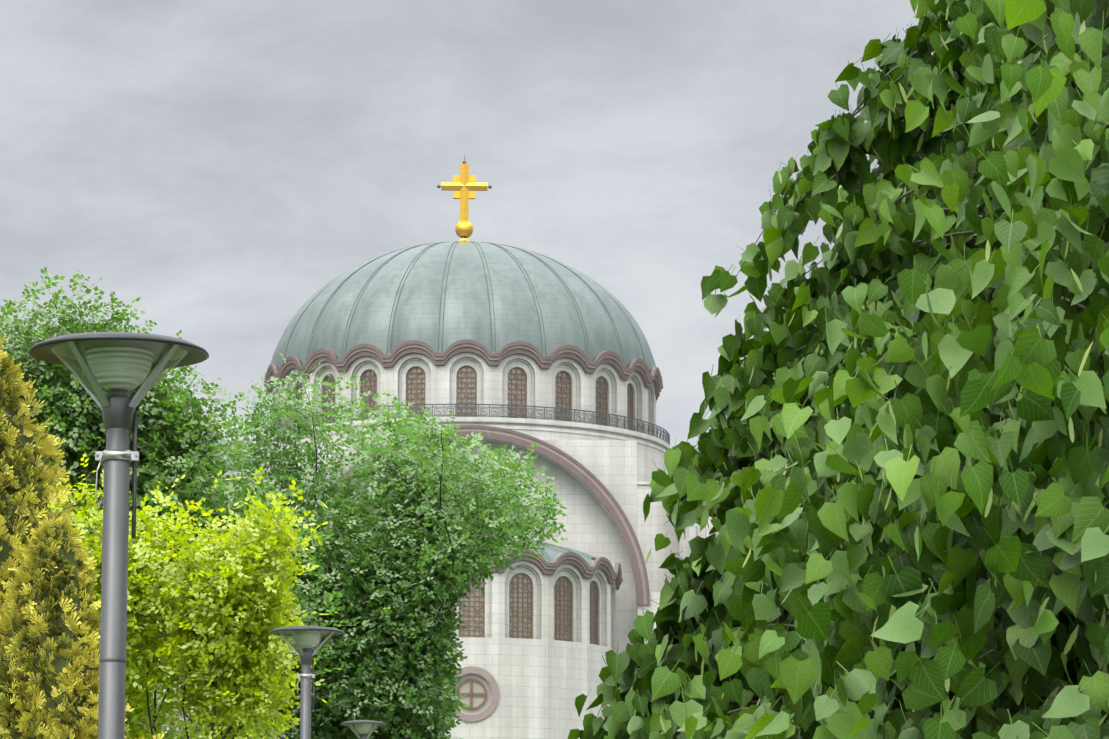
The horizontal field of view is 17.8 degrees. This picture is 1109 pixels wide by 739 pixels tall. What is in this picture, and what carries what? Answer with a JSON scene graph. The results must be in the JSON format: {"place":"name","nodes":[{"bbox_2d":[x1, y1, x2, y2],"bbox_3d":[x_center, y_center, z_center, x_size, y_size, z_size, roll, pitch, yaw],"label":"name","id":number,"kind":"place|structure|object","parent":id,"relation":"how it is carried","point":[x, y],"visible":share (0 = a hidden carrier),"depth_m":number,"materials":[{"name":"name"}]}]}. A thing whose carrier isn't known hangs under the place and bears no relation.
{"place":"outdoors","nodes":[
{"label":"outdoors","id":0,"kind":"place"},
{"bbox_2d":[0,0,981,522],"label":"sky","id":1,"kind":"structure","parent":0,"point":[218,164],"materials":[{"name":"grey"}]},
{"bbox_3d":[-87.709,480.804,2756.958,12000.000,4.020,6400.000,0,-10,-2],"label":"ground","id":2,"kind":"structure","parent":0,"visible":0},
{"bbox_2d":[0,515,133,738],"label":"thuja","id":3,"kind":"object","parent":2,"relation":"on","point":[49,667],"visible":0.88,"depth_m":18.68,"materials":[{"name":"leaf foliage"},{"name":"bark"}]},
{"bbox_2d":[0,335,164,738],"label":"thuja","id":4,"kind":"object","parent":2,"relation":"on","point":[24,508],"visible":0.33,"depth_m":19.90,"materials":[{"name":"leaf foliage"},{"name":"bark"}]},
{"bbox_2d":[29,332,208,738],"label":"street lamp","id":5,"kind":"object","parent":2,"relation":"on","point":[118,366],"visible":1,"depth_m":15.98,"materials":[{"name":"metal"},{"name":"glass"}]},
{"bbox_2d":[47,453,329,738],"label":"lime tree wood","id":6,"kind":"object","parent":2,"relation":"on","point":[222,617],"visible":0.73,"depth_m":49.21,"materials":[{"name":"green plant"}]},
{"bbox_2d":[0,267,390,680],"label":"tree","id":7,"kind":"object","parent":2,"relation":"on","point":[170,449],"visible":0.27,"depth_m":78.37,"materials":[{"name":"green plant"}]},
{"bbox_2d":[269,626,343,738],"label":"street lamp","id":8,"kind":"object","parent":2,"relation":"on","point":[307,639],"visible":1,"depth_m":38.52,"materials":[{"name":"metal"},{"name":"glass"}]},
{"bbox_2d":[124,353,567,738],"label":"tree","id":9,"kind":"object","parent":2,"relation":"on","point":[409,562],"visible":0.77,"depth_m":90.97,"materials":[{"name":"green plant"}]},
{"bbox_2d":[340,720,386,738],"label":"street lamp","id":10,"kind":"object","parent":2,"relation":"on","point":[363,728],"visible":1,"depth_m":61.59,"materials":[{"name":"grey metal"}]},
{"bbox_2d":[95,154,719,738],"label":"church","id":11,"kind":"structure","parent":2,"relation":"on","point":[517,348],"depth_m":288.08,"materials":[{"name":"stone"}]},
{"bbox_2d":[568,0,1108,738],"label":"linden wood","id":12,"kind":"object","parent":2,"relation":"on","point":[894,476],"visible":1,"depth_m":11.06,"materials":[{"name":"green plant"}]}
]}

